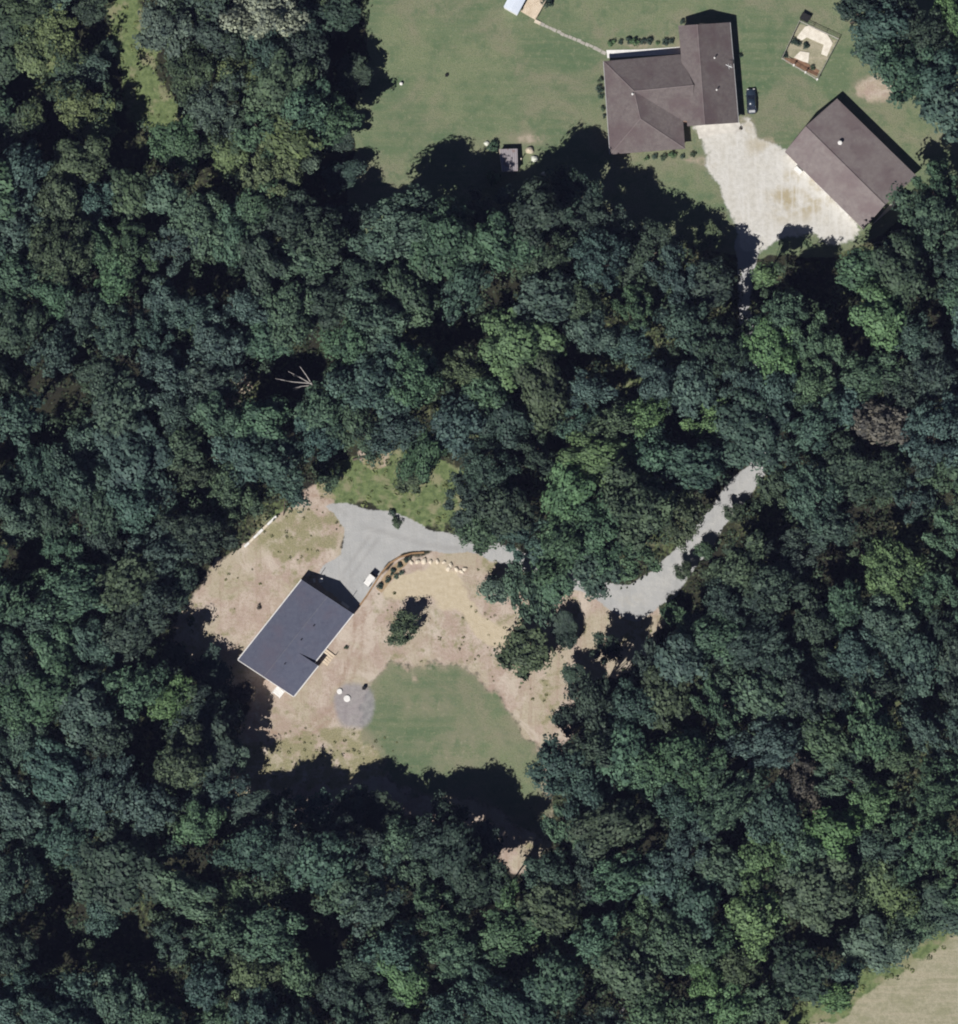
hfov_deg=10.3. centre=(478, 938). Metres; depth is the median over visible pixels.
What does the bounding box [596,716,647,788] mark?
broadleaf tree
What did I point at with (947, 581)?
broadleaf tree
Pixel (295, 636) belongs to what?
grey house
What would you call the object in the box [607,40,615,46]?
bush
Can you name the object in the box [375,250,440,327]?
broadleaf tree
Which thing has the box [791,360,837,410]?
broadleaf tree
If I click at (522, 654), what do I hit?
scrub tree
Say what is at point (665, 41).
bush
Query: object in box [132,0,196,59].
broadleaf tree
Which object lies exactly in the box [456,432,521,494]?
broadleaf tree
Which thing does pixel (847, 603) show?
broadleaf tree
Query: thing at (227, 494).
broadleaf tree
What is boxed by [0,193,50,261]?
broadleaf tree
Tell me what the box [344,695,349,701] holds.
tank lid
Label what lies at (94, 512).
broadleaf tree
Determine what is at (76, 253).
broadleaf tree
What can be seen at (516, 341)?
broadleaf tree
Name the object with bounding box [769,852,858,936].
broadleaf tree
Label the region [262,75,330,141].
broadleaf tree
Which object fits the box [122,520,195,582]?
broadleaf tree
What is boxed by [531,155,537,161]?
covered heap
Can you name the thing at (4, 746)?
broadleaf tree
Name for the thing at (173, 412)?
broadleaf tree
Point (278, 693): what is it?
back steps
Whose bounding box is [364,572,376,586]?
utility buggy
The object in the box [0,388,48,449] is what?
broadleaf tree
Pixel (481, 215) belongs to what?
broadleaf tree
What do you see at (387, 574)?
mulch bed
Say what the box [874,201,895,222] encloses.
barn slab
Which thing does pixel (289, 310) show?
broadleaf tree
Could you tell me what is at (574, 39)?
stone path
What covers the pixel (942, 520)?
broadleaf tree
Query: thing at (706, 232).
broadleaf tree
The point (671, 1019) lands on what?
broadleaf tree
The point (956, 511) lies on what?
broadleaf tree
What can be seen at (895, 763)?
broadleaf tree
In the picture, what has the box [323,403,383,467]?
broadleaf tree
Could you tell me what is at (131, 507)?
broadleaf tree
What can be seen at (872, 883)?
broadleaf tree
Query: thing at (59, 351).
broadleaf tree
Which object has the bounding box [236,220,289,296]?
broadleaf tree
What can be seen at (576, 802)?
broadleaf tree
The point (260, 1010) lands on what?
broadleaf tree
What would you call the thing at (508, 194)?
broadleaf tree
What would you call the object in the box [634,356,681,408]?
broadleaf tree
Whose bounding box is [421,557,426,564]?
edging stone
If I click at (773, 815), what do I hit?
broadleaf tree
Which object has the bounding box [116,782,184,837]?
broadleaf tree
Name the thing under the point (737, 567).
broadleaf tree
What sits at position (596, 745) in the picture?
broadleaf tree
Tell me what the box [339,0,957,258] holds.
lawn
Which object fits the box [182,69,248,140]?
broadleaf tree
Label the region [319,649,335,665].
side landing
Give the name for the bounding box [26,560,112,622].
broadleaf tree
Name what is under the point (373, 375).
broadleaf tree
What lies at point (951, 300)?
broadleaf tree
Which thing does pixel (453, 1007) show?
broadleaf tree
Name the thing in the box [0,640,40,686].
broadleaf tree
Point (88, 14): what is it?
broadleaf tree
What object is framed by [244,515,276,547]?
retaining wall
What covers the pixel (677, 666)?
broadleaf tree
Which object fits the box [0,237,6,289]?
broadleaf tree
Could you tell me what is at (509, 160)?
rusty shed
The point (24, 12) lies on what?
broadleaf tree
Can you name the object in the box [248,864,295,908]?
broadleaf tree
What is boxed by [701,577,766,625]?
broadleaf tree
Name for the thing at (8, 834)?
broadleaf tree
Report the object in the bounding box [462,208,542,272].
broadleaf tree
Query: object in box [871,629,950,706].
broadleaf tree
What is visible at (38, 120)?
broadleaf tree
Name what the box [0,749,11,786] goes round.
broadleaf tree
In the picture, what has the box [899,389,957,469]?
broadleaf tree
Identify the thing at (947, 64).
broadleaf tree
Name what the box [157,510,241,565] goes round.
broadleaf tree
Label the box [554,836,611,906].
broadleaf tree
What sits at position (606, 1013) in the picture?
broadleaf tree
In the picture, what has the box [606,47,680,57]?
concrete sidewalk
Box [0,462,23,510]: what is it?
broadleaf tree
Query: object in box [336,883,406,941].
broadleaf tree
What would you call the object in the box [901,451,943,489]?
broadleaf tree
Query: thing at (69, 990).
broadleaf tree
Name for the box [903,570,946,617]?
broadleaf tree
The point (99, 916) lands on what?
broadleaf tree
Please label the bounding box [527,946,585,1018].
broadleaf tree
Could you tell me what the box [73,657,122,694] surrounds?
broadleaf tree
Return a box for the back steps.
[272,687,284,698]
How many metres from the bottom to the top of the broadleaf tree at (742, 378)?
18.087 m
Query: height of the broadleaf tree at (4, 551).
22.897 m
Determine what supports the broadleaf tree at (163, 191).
on the ground
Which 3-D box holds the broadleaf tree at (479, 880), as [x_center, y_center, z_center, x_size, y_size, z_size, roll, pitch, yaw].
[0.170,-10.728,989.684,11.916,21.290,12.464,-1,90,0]
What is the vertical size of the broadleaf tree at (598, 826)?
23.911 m
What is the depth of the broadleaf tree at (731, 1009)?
983.38 m
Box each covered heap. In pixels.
[525,147,533,153]
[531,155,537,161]
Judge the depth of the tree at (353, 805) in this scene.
991.83 m
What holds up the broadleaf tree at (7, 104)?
on the forest floor
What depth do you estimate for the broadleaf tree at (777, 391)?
982.72 m
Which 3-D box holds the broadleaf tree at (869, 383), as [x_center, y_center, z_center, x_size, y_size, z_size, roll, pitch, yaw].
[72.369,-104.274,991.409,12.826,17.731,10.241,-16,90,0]
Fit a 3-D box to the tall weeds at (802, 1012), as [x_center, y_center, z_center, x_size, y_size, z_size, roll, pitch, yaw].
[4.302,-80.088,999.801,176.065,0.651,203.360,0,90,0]
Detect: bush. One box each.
[186,617,194,626]
[376,582,382,588]
[388,509,395,516]
[391,516,402,528]
[403,556,410,562]
[486,140,498,152]
[540,0,552,8]
[595,84,603,93]
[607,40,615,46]
[629,37,639,46]
[645,37,652,44]
[651,153,657,159]
[660,153,667,160]
[662,38,667,45]
[668,151,676,158]
[803,42,809,49]
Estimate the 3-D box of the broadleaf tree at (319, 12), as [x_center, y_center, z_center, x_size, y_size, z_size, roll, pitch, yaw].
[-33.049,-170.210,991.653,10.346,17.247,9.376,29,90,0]
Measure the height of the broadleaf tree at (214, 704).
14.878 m
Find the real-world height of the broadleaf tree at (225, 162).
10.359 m
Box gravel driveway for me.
[432,238,771,623]
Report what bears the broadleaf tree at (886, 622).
on the ground
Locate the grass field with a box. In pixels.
[781,925,957,1023]
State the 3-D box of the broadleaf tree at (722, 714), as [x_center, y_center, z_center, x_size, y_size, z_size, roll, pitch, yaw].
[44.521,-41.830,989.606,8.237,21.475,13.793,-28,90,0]
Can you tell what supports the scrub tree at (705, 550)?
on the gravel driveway
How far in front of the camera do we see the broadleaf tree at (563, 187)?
987.40 m
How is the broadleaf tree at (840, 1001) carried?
on the ground
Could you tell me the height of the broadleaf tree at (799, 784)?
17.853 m
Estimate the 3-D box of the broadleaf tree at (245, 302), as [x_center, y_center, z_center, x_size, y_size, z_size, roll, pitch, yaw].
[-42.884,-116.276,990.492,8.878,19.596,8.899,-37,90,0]
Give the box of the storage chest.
[794,166,802,174]
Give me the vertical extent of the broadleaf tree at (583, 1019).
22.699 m
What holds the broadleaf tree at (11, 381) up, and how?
on the forest floor
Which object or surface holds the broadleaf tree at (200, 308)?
on the forest floor
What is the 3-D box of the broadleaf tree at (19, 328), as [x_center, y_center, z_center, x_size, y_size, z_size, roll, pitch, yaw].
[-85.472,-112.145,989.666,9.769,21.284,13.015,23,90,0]
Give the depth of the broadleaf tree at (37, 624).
983.00 m
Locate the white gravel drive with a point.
(772, 195)
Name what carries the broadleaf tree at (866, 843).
on the forest floor
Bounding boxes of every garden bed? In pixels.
[784,58,818,75]
[794,51,808,62]
[797,26,832,55]
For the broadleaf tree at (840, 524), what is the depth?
983.29 m
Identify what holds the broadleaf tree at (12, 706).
on the ground
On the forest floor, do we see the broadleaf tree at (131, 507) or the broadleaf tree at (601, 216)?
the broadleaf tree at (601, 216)
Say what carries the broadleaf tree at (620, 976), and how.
on the ground
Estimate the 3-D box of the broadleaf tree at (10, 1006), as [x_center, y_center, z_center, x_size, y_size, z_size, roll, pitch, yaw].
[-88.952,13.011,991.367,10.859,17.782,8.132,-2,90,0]
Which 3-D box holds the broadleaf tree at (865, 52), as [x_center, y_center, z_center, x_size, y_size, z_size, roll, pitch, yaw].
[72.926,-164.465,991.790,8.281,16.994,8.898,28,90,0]
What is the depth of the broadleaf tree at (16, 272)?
981.11 m
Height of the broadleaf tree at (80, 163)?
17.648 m
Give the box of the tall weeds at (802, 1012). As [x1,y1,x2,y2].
[42,0,957,1023]
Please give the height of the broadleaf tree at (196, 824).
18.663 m
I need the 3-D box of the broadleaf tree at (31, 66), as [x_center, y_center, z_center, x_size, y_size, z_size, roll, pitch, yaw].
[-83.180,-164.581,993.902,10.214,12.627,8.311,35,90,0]
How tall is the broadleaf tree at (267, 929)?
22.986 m
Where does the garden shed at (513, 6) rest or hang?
on the lawn at (520, 82)
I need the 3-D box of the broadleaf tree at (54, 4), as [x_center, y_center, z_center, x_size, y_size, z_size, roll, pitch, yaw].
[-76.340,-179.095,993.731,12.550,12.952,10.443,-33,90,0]
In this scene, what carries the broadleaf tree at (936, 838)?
on the ground
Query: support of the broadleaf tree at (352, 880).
on the forest floor
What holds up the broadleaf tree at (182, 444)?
on the forest floor
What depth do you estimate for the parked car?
999.00 m
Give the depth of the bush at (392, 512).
999.36 m
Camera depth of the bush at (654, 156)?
999.50 m
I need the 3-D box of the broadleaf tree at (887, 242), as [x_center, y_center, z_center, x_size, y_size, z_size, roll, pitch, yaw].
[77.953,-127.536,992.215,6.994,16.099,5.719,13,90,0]
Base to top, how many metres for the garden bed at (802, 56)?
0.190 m
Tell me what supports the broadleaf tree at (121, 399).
on the forest floor
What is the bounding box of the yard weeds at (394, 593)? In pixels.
[182,508,660,838]
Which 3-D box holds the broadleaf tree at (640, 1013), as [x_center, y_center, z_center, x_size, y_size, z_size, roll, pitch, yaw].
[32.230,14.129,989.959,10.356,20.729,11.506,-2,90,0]
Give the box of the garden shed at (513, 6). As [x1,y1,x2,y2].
[504,0,524,15]
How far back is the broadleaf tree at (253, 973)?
982.77 m
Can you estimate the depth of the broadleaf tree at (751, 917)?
982.24 m
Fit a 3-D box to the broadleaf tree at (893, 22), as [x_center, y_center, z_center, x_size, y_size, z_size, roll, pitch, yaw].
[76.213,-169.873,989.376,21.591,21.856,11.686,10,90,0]
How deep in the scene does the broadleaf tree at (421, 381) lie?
980.12 m
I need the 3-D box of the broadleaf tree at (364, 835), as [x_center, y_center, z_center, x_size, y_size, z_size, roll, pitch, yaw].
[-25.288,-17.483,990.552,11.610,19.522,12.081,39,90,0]
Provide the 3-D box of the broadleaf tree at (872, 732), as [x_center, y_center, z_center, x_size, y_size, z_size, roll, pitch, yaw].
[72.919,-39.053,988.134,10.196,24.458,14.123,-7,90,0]
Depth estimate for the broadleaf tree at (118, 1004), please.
980.10 m
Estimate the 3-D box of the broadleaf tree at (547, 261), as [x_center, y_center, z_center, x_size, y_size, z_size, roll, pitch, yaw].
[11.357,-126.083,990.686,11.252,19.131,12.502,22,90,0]
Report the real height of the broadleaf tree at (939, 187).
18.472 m
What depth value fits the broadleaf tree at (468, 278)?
980.98 m
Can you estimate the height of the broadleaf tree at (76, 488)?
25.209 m
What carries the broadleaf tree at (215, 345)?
on the forest floor
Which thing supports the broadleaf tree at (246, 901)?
on the forest floor
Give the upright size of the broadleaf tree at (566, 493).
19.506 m
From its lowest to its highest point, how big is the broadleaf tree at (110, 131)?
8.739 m
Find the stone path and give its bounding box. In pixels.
[540,22,605,54]
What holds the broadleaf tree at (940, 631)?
on the forest floor
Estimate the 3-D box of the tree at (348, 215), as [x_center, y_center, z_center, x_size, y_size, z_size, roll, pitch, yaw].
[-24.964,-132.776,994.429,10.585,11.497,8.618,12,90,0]
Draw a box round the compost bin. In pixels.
[800,12,810,22]
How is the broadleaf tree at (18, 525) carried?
on the ground
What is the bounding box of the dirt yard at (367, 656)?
[173,482,667,873]
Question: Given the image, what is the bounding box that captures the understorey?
[0,0,957,1023]
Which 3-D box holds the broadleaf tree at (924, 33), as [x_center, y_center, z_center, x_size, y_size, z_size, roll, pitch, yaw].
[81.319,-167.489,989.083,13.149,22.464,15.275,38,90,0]
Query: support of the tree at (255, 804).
on the dirt yard at (367, 656)
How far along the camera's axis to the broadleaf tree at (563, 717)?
987.26 m
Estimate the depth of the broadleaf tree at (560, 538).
981.96 m
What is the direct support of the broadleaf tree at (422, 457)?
on the ground
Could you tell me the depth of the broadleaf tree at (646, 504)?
978.59 m
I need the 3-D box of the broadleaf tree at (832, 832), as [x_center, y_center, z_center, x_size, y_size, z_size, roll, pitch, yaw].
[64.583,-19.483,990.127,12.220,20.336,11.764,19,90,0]
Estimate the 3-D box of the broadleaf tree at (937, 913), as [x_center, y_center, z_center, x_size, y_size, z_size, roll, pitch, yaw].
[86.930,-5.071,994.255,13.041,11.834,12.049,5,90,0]
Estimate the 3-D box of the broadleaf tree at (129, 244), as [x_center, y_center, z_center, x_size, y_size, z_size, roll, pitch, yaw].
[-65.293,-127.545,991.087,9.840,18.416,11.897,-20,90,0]
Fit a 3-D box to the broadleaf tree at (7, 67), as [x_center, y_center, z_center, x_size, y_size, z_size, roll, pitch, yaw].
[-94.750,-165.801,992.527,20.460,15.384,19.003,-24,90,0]
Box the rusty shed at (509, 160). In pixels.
[499,149,517,171]
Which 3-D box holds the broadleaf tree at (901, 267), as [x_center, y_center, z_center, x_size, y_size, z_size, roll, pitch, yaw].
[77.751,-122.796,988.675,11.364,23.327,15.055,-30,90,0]
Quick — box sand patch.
[384,560,513,650]
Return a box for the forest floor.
[0,0,957,1023]
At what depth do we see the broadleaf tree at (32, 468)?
986.28 m
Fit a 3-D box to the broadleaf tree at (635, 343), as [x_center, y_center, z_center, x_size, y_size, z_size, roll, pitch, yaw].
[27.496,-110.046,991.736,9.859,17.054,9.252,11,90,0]
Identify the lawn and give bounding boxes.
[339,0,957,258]
[362,661,553,836]
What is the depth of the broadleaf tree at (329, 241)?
983.02 m
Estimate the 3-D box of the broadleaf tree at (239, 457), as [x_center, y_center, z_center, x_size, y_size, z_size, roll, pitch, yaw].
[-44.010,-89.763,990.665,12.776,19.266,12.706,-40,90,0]
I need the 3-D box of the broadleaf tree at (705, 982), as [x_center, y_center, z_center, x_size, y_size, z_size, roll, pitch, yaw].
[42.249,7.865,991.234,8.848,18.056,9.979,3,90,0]
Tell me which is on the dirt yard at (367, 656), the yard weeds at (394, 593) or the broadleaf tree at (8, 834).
the yard weeds at (394, 593)
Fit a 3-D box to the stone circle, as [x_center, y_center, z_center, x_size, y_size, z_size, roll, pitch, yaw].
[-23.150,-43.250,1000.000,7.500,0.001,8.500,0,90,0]
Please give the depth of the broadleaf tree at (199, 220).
984.27 m
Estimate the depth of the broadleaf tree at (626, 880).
981.41 m
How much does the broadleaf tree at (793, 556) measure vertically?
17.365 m
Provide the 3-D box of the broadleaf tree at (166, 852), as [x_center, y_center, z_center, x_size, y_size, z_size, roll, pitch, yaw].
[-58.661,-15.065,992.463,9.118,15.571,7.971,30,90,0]
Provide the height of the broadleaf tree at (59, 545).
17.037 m
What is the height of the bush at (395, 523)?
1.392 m
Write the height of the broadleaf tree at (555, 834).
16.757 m
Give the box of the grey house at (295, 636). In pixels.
[238,580,353,696]
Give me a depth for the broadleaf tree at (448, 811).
989.83 m
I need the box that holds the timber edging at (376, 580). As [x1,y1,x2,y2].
[358,552,423,607]
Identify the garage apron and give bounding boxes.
[696,123,740,138]
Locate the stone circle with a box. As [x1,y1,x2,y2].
[336,685,375,729]
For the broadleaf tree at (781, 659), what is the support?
on the forest floor
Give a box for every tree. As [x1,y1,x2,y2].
[0,0,51,46]
[0,8,21,84]
[0,84,14,136]
[0,113,38,168]
[0,158,18,219]
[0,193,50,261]
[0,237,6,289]
[0,249,48,309]
[0,295,7,317]
[0,299,48,359]
[0,355,25,396]
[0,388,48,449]
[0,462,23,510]
[0,494,42,549]
[0,540,10,585]
[0,576,29,629]
[0,622,27,685]
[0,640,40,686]
[0,679,38,738]
[0,718,11,765]
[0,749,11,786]
[0,774,50,841]
[0,816,17,852]
[0,847,53,920]
[0,903,38,976]
[0,961,48,1005]
[0,986,23,1023]
[0,1016,33,1023]
[1,717,47,768]
[3,142,53,205]
[5,609,64,640]
[8,823,52,871]
[10,567,48,609]
[12,24,53,78]
[13,651,78,726]
[14,436,55,498]
[15,95,45,132]
[17,2,87,64]
[17,990,69,1023]
[21,734,106,802]
[24,318,79,377]
[26,147,86,243]
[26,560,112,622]
[26,619,78,674]
[27,216,94,287]
[28,268,76,321]
[30,802,91,870]
[34,487,72,547]
[38,442,115,511]
[39,523,85,569]
[45,997,104,1023]
[47,80,101,134]
[48,970,103,1009]
[50,0,70,11]
[53,50,110,88]
[53,133,112,185]
[54,669,115,748]
[60,289,105,345]
[62,414,103,467]
[65,751,137,833]
[67,615,115,663]
[69,813,164,916]
[71,0,108,26]
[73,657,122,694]
[74,354,132,397]
[77,179,115,227]
[77,484,121,538]
[78,98,120,141]
[79,525,122,568]
[81,410,176,508]
[82,220,122,274]
[84,717,134,758]
[84,894,129,937]
[88,38,117,60]
[90,290,151,359]
[90,367,150,436]
[91,963,152,1023]
[93,255,141,305]
[93,549,161,612]
[100,602,171,662]
[102,661,170,722]
[103,473,159,537]
[105,218,158,278]
[110,168,151,219]
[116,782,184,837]
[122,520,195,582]
[124,571,183,625]
[130,1000,186,1023]
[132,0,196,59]
[134,344,197,411]
[136,311,174,362]
[142,170,186,219]
[142,274,188,333]
[143,500,191,540]
[143,638,191,688]
[143,671,198,726]
[145,829,189,870]
[146,225,201,277]
[147,114,203,173]
[151,418,206,469]
[151,720,212,790]
[151,919,196,966]
[154,868,221,925]
[157,391,198,437]
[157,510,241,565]
[157,558,198,612]
[163,36,215,106]
[167,191,228,260]
[167,454,216,492]
[167,685,234,740]
[169,293,217,338]
[172,799,226,846]
[173,0,225,19]
[179,6,251,63]
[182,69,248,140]
[182,359,247,406]
[183,767,250,812]
[183,956,227,1012]
[186,310,248,374]
[186,388,243,435]
[186,643,234,701]
[187,999,236,1023]
[190,904,249,956]
[191,687,246,735]
[193,714,237,773]
[204,117,249,178]
[206,815,295,881]
[207,461,267,526]
[208,427,277,488]
[209,200,251,267]
[210,729,249,774]
[212,56,260,92]
[218,0,310,39]
[218,873,268,918]
[221,281,268,325]
[223,948,284,1013]
[224,394,293,441]
[226,984,291,1023]
[228,680,255,706]
[228,789,275,826]
[229,905,307,964]
[230,107,288,164]
[230,179,287,238]
[231,318,293,361]
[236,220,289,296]
[237,141,302,198]
[241,48,317,115]
[245,27,298,81]
[245,426,311,512]
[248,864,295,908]
[254,784,302,827]
[259,279,318,350]
[260,112,323,166]
[260,187,322,245]
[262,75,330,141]
[268,796,317,866]
[272,235,339,282]
[273,20,330,75]
[275,367,314,388]
[277,946,317,1004]
[282,0,326,36]
[284,830,361,895]
[285,0,309,5]
[285,402,346,462]
[288,997,321,1023]
[289,369,346,440]
[290,208,349,268]
[292,148,321,174]
[292,787,334,834]
[299,268,359,333]
[304,91,364,151]
[305,0,329,13]
[308,457,341,494]
[311,856,377,914]
[314,967,363,1010]
[317,307,371,372]
[318,814,384,872]
[320,159,367,195]
[320,201,371,244]
[322,0,363,32]
[322,130,354,152]
[322,350,412,418]
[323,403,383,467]
[329,992,371,1023]
[331,782,371,831]
[334,52,373,92]
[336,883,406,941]
[338,945,379,986]
[340,245,386,295]
[343,282,411,352]
[346,225,400,262]
[351,975,405,1023]
[352,839,400,891]
[355,203,373,228]
[356,920,419,972]
[360,183,451,262]
[363,405,427,455]
[363,788,405,835]
[367,331,415,377]
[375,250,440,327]
[375,937,429,1008]
[379,814,423,862]
[383,342,444,409]
[383,850,437,896]
[384,608,421,646]
[390,812,479,862]
[392,457,428,496]
[396,427,450,483]
[398,1012,424,1023]
[406,882,472,939]
[407,195,486,282]
[407,932,494,985]
[417,987,490,1023]
[429,388,486,460]
[429,814,482,894]
[430,791,467,834]
[435,801,471,826]
[440,254,497,325]
[441,346,490,386]
[442,471,495,527]
[448,510,465,539]
[448,847,511,913]
[454,960,524,1023]
[455,513,509,556]
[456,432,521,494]
[460,369,507,415]
[460,818,504,862]
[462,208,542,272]
[462,1015,507,1023]
[464,185,497,228]
[472,396,534,449]
[474,482,541,537]
[476,572,508,604]
[477,307,569,393]
[477,905,545,966]
[491,622,555,683]
[492,519,549,565]
[494,183,522,212]
[494,874,520,909]
[498,973,557,1023]
[501,559,562,631]
[504,175,569,255]
[505,228,576,280]
[509,432,560,474]
[510,268,578,326]
[511,348,567,433]
[514,878,585,935]
[521,847,574,893]
[523,732,592,798]
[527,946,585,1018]
[529,514,589,589]
[537,561,576,606]
[539,457,597,533]
[540,803,587,862]
[541,162,604,236]
[545,1009,595,1023]
[548,608,577,641]
[548,703,578,737]
[553,400,600,438]
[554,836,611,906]
[555,631,577,649]
[556,427,639,487]
[559,721,615,769]
[560,662,585,688]
[562,307,619,354]
[562,761,618,823]
[563,671,613,734]
[564,367,618,408]
[564,798,655,860]
[565,911,619,968]
[566,278,607,322]
[567,227,630,292]
[568,537,625,601]
[569,199,635,265]
[573,490,650,574]
[576,1004,628,1023]
[583,920,666,1017]
[585,397,639,439]
[585,848,656,902]
[589,631,622,663]
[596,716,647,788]
[598,458,677,552]
[598,676,658,730]
[603,321,653,370]
[607,534,662,584]
[609,281,653,331]
[614,216,684,292]
[615,894,663,952]
[616,749,666,803]
[619,421,684,477]
[621,394,671,439]
[626,983,679,1023]
[630,637,659,688]
[631,726,728,802]
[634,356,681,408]
[637,843,686,905]
[637,907,711,977]
[641,663,692,732]
[644,241,697,306]
[652,300,710,354]
[652,631,708,687]
[652,781,702,830]
[657,600,686,627]
[658,475,703,552]
[659,439,727,492]
[659,813,717,879]
[667,608,744,665]
[667,872,722,941]
[668,1012,699,1023]
[669,256,736,320]
[670,996,712,1023]
[671,355,719,419]
[672,560,692,580]
[675,611,710,638]
[679,392,733,444]
[686,959,724,1001]
[689,675,741,740]
[689,835,746,894]
[690,319,749,381]
[692,755,770,839]
[693,219,722,255]
[693,540,715,560]
[693,916,739,963]
[699,568,717,587]
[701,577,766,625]
[701,660,747,703]
[701,981,764,1023]
[702,529,766,601]
[707,610,790,675]
[710,706,806,770]
[712,387,799,474]
[713,944,763,987]
[718,356,758,398]
[720,561,811,618]
[721,503,744,523]
[723,878,789,964]
[725,670,798,727]
[736,827,793,891]
[739,314,798,384]
[739,982,794,1023]
[740,777,802,855]
[748,287,808,351]
[748,366,799,425]
[750,261,781,289]
[753,453,798,508]
[757,526,826,581]
[761,640,806,683]
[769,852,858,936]
[769,937,834,1007]
[770,752,821,815]
[776,670,844,738]
[783,457,845,533]
[784,391,839,454]
[785,825,830,875]
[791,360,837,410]
[794,593,836,646]
[795,310,847,374]
[797,806,863,861]
[798,645,847,690]
[798,706,855,772]
[806,508,860,548]
[813,750,870,797]
[814,676,853,723]
[815,430,873,506]
[817,385,868,428]
[818,983,855,1013]
[825,577,864,633]
[825,960,864,993]
[826,627,887,687]
[832,0,878,24]
[834,0,936,44]
[834,246,884,291]
[835,912,919,974]
[836,351,903,402]
[843,851,900,912]
[845,665,906,715]
[845,823,906,866]
[846,775,897,829]
[847,689,903,763]
[848,277,907,353]
[849,399,909,445]
[850,29,888,75]
[858,592,919,647]
[859,535,926,609]
[865,448,909,502]
[867,229,928,315]
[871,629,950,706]
[872,34,938,108]
[873,877,920,924]
[874,733,923,773]
[879,365,933,425]
[883,238,896,254]
[884,909,933,953]
[885,181,957,258]
[890,477,937,524]
[890,809,957,886]
[892,310,930,360]
[893,0,957,63]
[893,701,955,769]
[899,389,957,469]
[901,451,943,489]
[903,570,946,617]
[909,756,957,821]
[910,328,957,408]
[911,157,957,213]
[911,455,957,504]
[912,43,957,107]
[915,883,957,940]
[918,79,957,143]
[919,608,957,660]
[921,247,957,304]
[921,502,957,562]
[930,0,957,56]
[937,635,957,706]
[938,747,957,783]
[938,846,957,911]
[940,278,957,324]
[941,573,957,620]
[946,690,957,749]
[951,304,957,349]
[952,496,957,533]
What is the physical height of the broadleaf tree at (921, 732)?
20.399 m
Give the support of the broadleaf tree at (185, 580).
on the forest floor
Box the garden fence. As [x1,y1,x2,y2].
[782,20,838,80]
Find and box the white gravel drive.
[695,118,862,253]
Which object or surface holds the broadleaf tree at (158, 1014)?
on the forest floor
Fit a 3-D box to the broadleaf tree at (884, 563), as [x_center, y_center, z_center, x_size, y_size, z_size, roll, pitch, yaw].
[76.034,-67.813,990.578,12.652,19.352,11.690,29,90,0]
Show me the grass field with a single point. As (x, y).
(926, 992)
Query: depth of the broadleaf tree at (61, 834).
981.33 m
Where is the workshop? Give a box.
[785,99,915,229]
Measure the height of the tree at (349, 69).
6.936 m
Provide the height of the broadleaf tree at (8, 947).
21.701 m
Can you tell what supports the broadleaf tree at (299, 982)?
on the forest floor
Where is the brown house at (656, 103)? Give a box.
[603,22,738,154]
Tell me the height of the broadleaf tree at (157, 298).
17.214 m
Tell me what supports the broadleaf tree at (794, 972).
on the forest floor
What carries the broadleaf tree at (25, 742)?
on the forest floor
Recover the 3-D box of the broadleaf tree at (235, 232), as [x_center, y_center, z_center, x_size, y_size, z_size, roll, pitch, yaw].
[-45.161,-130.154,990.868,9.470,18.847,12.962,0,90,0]
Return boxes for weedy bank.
[321,448,471,532]
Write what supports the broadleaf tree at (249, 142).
on the forest floor
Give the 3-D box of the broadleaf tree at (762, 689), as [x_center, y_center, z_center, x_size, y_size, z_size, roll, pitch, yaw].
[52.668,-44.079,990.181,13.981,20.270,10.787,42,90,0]
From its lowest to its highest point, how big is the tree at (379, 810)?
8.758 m
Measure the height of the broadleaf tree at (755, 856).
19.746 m
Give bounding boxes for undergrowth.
[0,0,957,1023]
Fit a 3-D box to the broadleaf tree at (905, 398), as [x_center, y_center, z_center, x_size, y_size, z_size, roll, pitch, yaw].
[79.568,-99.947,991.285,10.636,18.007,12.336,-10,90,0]
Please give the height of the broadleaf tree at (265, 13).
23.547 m
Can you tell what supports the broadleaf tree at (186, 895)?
on the ground
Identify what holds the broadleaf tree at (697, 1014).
on the forest floor
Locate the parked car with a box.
[746,89,756,113]
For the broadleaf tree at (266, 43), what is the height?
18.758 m
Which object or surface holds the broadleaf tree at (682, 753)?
on the forest floor
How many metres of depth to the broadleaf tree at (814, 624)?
983.33 m
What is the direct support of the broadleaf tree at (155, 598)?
on the forest floor
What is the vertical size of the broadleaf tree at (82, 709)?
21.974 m
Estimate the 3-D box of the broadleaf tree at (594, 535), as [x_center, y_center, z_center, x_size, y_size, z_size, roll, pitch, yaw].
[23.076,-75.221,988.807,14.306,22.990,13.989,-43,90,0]
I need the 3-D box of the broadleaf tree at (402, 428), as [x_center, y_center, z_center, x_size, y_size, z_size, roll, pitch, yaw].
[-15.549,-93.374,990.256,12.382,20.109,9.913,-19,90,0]
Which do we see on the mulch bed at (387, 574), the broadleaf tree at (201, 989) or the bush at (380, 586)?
the bush at (380, 586)
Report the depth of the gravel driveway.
1000.00 m
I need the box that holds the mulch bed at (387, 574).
[376,558,407,592]
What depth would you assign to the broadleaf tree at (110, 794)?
981.91 m
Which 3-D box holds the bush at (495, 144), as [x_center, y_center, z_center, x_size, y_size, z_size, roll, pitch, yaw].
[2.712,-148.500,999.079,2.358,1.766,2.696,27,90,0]
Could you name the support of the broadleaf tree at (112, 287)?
on the forest floor
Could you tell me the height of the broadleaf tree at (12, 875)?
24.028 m
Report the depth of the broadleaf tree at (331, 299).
984.05 m
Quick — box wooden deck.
[521,0,545,24]
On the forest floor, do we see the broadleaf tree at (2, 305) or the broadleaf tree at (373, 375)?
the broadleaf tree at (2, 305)
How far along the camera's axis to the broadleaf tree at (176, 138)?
989.07 m
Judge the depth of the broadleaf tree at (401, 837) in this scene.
985.36 m
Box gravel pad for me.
[320,504,436,612]
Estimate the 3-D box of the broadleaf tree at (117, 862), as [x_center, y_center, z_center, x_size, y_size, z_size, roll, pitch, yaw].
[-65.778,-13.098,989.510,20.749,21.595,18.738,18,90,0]

